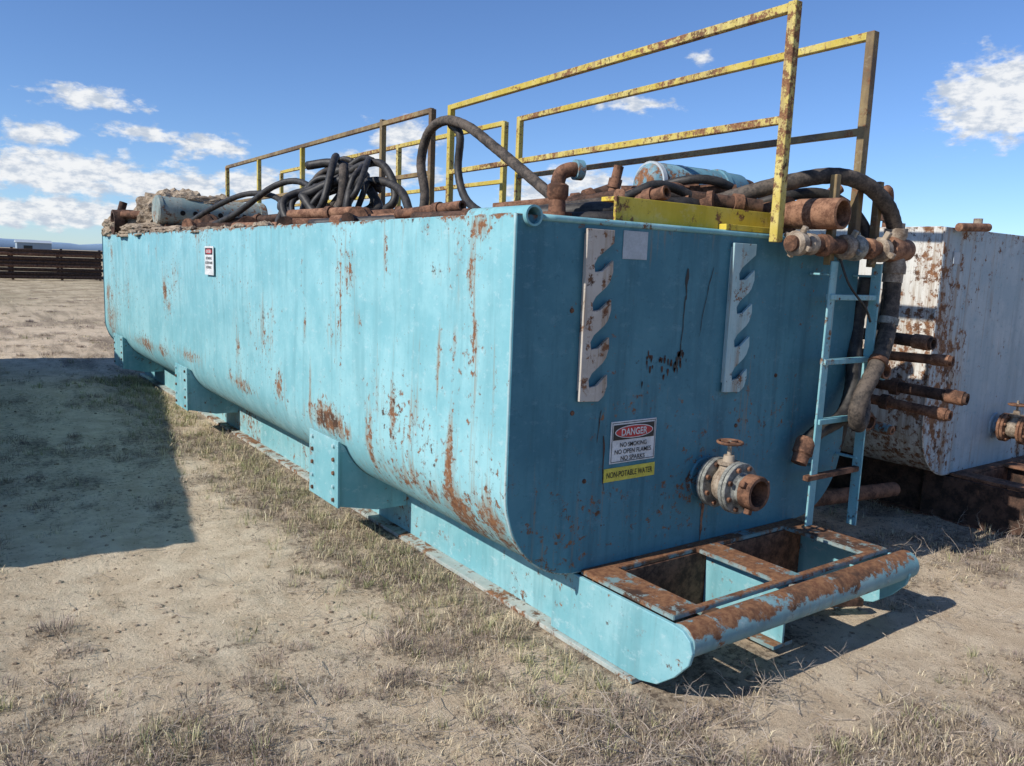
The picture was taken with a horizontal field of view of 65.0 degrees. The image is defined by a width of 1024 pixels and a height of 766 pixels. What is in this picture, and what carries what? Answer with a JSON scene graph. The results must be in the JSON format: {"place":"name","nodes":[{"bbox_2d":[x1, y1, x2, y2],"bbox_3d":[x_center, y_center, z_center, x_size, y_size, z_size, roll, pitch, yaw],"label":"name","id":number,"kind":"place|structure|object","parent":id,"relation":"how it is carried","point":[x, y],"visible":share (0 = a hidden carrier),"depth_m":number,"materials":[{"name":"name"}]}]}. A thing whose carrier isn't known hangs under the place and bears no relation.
{"place":"outdoors","nodes":[
{"label":"outdoors","id":0,"kind":"place"},
{"bbox_2d":[14,239,51,249],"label":"distant shed","id":1,"kind":"structure","parent":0,"point":[31,244],"depth_m":429.71,"materials":[{"name":"white metal"}]},
{"bbox_2d":[0,238,101,250],"bbox_3d":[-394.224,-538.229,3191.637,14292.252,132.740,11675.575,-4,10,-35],"label":"hills","id":2,"kind":"structure","parent":0,"point":[55,245],"depth_m":7118.05,"materials":[{"name":"blue"}]},
{"bbox_2d":[0,247,1023,765],"bbox_3d":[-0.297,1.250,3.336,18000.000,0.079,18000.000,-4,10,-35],"label":"ground","id":3,"kind":"structure","parent":0,"point":[32,557],"depth_m":3.87,"materials":[{"name":"soil"}]},
{"bbox_2d":[0,247,102,280],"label":"fence","id":4,"kind":"object","parent":3,"relation":"on","point":[53,264],"visible":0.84,"depth_m":44.71,"materials":[{"name":"metal"}]},
{"bbox_2d":[102,196,918,683],"bbox_3d":[-1.647,-0.469,7.680,2.488,2.055,10.446,-4,10,-35],"label":"steel mud tank","id":5,"kind":"object","parent":3,"relation":"on","point":[412,380],"visible":0.99,"depth_m":4.00,"materials":[{"name":"blue metal"}]},
{"bbox_2d":[101,188,281,237],"bbox_3d":[-3.066,-1.918,8.838,1.753,0.702,6.545,-4,10,-35],"label":"mud pile","id":6,"kind":"object","parent":5,"relation":"on","point":[142,223],"visible":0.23,"depth_m":10.06,"materials":[{"name":"beige soil"}]},
{"bbox_2d":[110,201,139,234],"bbox_3d":[-4.045,-2.110,10.085,1.352,0.570,3.024,-5,11,-40],"label":"pipe fitting","id":7,"kind":"object","parent":6,"relation":"on","point":[120,214],"visible":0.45,"depth_m":10.31,"materials":[{"name":"metal"}]},
{"bbox_2d":[152,195,267,225],"bbox_3d":[-3.814,-2.080,10.202,1.346,0.495,0.396,-4,10,-35],"label":"perforated cylinder","id":8,"kind":"object","parent":6,"relation":"on","point":[169,211],"visible":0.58,"depth_m":9.86,"materials":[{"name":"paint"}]},
{"bbox_2d":[204,246,213,274],"bbox_3d":[-2.559,-1.034,6.788,0.010,0.240,0.260,-4,10,-35],"label":"danger sign","id":9,"kind":"object","parent":5,"relation":"attached to","point":[209,260],"visible":1,"depth_m":6.77,"materials":[{"name":"white plastic"}]},
{"bbox_2d":[275,153,398,221],"bbox_3d":[-1.612,-1.659,7.077,0.726,0.774,1.661,-4,10,-35],"label":"hose coil","id":10,"kind":"object","parent":5,"relation":"on","point":[342,178],"visible":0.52,"depth_m":6.91,"materials":[{"name":"black rubber"}]},
{"bbox_2d":[180,115,737,226],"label":"loose hoses","id":11,"kind":"object","parent":5,"relation":"on","point":[591,206],"visible":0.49,"depth_m":5.62,"materials":[{"name":"black rubber"}]},
{"bbox_2d":[182,165,843,230],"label":"rusty pipe fittings","id":12,"kind":"object","parent":5,"relation":"on","point":[707,195],"visible":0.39,"depth_m":4.72,"materials":[{"name":"metal"}]},
{"bbox_2d":[225,0,801,241],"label":"safety railing","id":13,"kind":"object","parent":5,"relation":"on","point":[792,10],"visible":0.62,"depth_m":4.78,"materials":[{"name":"yellow metal"}]},
{"bbox_2d":[543,159,586,215],"bbox_3d":[0.244,-0.914,3.975,0.208,0.382,0.162,-4,10,-35],"label":"riser elbow pipe","id":14,"kind":"object","parent":5,"relation":"on","point":[558,189],"visible":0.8,"depth_m":3.93,"materials":[{"name":"metal"}]},
{"bbox_2d":[279,30,879,234],"bbox_3d":[-0.788,-2.007,8.415,0.117,1.151,9.822,-3,10,-34],"label":"safety railing","id":15,"kind":"object","parent":5,"relation":"on","point":[861,132],"visible":0.59,"depth_m":5.21,"materials":[{"name":"yellow metal"}]},
{"bbox_2d":[577,228,614,401],"bbox_3d":[0.365,-0.290,3.515,0.158,0.752,0.028,-4,10,-35],"label":"notched hanger bracket","id":16,"kind":"object","parent":5,"relation":"attached to","point":[598,243],"visible":1,"depth_m":3.49,"materials":[{"name":"white metal"}]},
{"bbox_2d":[603,462,654,482],"bbox_3d":[0.554,0.420,3.788,0.327,0.064,0.006,-4,10,-35],"label":"non potable water sign","id":17,"kind":"object","parent":5,"relation":"attached to","point":[626,472],"visible":1,"depth_m":3.78,"materials":[{"name":"yellow plastic"}]},
{"bbox_2d":[609,417,656,463],"bbox_3d":[0.570,0.270,3.772,0.290,0.198,0.008,-4,10,-35],"label":"danger sign","id":18,"kind":"object","parent":5,"relation":"attached to","point":[632,440],"visible":1,"depth_m":3.77,"materials":[{"name":"white plastic"}]},
{"bbox_2d":[622,230,647,259],"bbox_3d":[0.554,-0.618,3.610,0.150,0.125,0.004,-4,10,-35],"label":"blank label","id":19,"kind":"object","parent":5,"relation":"attached to","point":[635,244],"visible":1,"depth_m":3.61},
{"bbox_2d":[633,161,753,186],"bbox_3d":[1.150,-1.114,5.008,0.945,0.450,0.305,-4,10,-35],"label":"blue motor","id":20,"kind":"object","parent":5,"relation":"on","point":[650,171],"visible":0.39,"depth_m":4.76,"materials":[{"name":"paint"}]},
{"bbox_2d":[689,438,769,515],"bbox_3d":[1.086,0.460,3.971,0.254,0.352,0.341,-4,10,-35],"label":"flanged valve","id":21,"kind":"object","parent":5,"relation":"on","point":[727,482],"visible":1,"depth_m":3.92,"materials":[{"name":"beige metal"}]},
{"bbox_2d":[721,243,756,391],"bbox_3d":[1.148,-0.326,4.075,0.173,0.752,0.028,-4,10,-35],"label":"notched hanger bracket","id":22,"kind":"object","parent":5,"relation":"attached to","point":[742,255],"visible":1,"depth_m":4.05,"materials":[{"name":"white metal"}]},
{"bbox_2d":[718,167,901,465],"bbox_3d":[1.550,-0.369,4.500,1.400,1.616,0.491,1,8,-5],"label":"suction hose","id":23,"kind":"object","parent":5,"relation":"attached to","point":[855,404],"visible":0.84,"depth_m":4.43,"materials":[{"name":"rubber"}]},
{"bbox_2d":[762,196,915,282],"bbox_3d":[1.682,-0.805,4.529,1.100,0.440,0.716,-4,10,-35],"label":"corner pipework","id":24,"kind":"object","parent":5,"relation":"attached to","point":[893,250],"visible":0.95,"depth_m":4.22,"materials":[{"name":"metal"}]},
{"bbox_2d":[803,174,883,525],"bbox_3d":[1.809,-0.136,4.498,0.520,1.970,0.167,-4,10,-35],"label":"access ladder","id":25,"kind":"object","parent":5,"relation":"attached to","point":[855,468],"visible":0.83,"depth_m":4.46,"materials":[{"name":"blue metal"}]},
{"bbox_2d":[814,328,969,506],"bbox_3d":[2.207,0.084,5.401,1.527,1.550,0.875,8,10,33],"label":"pipe manifold","id":26,"kind":"object","parent":5,"relation":"attached to","point":[895,386],"visible":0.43,"depth_m":5.03,"materials":[{"name":"metal"}]},
{"bbox_2d":[0,365,1023,765],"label":"pebbles","id":27,"kind":"object","parent":3,"relation":"on","point":[630,717],"visible":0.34,"depth_m":3.47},
{"bbox_2d":[1,377,1023,765],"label":"dead twigs","id":28,"kind":"object","parent":3,"relation":"on","point":[675,751],"visible":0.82,"depth_m":3.11,"materials":[{"name":"brown plant"}]},
{"bbox_2d":[783,226,1023,534],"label":"steel mud tank","id":29,"kind":"object","parent":3,"relation":"on","point":[967,312],"visible":0.13,"depth_m":5.80,"materials":[{"name":"white metal"}]},
{"bbox_2d":[881,185,991,263],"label":"tank top fittings","id":30,"kind":"object","parent":29,"relation":"on","point":[977,225],"visible":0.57,"depth_m":5.46,"materials":[{"name":"metal"}]},
{"bbox_2d":[988,401,1023,444],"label":"flanged valve","id":31,"kind":"object","parent":29,"relation":"on","point":[1004,426],"visible":1,"depth_m":6.05,"materials":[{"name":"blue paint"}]},
{"bbox_2d":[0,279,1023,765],"bbox_3d":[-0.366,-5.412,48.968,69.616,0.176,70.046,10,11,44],"label":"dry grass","id":32,"kind":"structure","parent":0,"point":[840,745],"depth_m":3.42,"materials":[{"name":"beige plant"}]},
{"bbox_2d":[0,0,1023,244],"label":"sky","id":33,"kind":"structure","parent":0,"point":[104,103],"materials":[{"name":"blue"}]}
]}

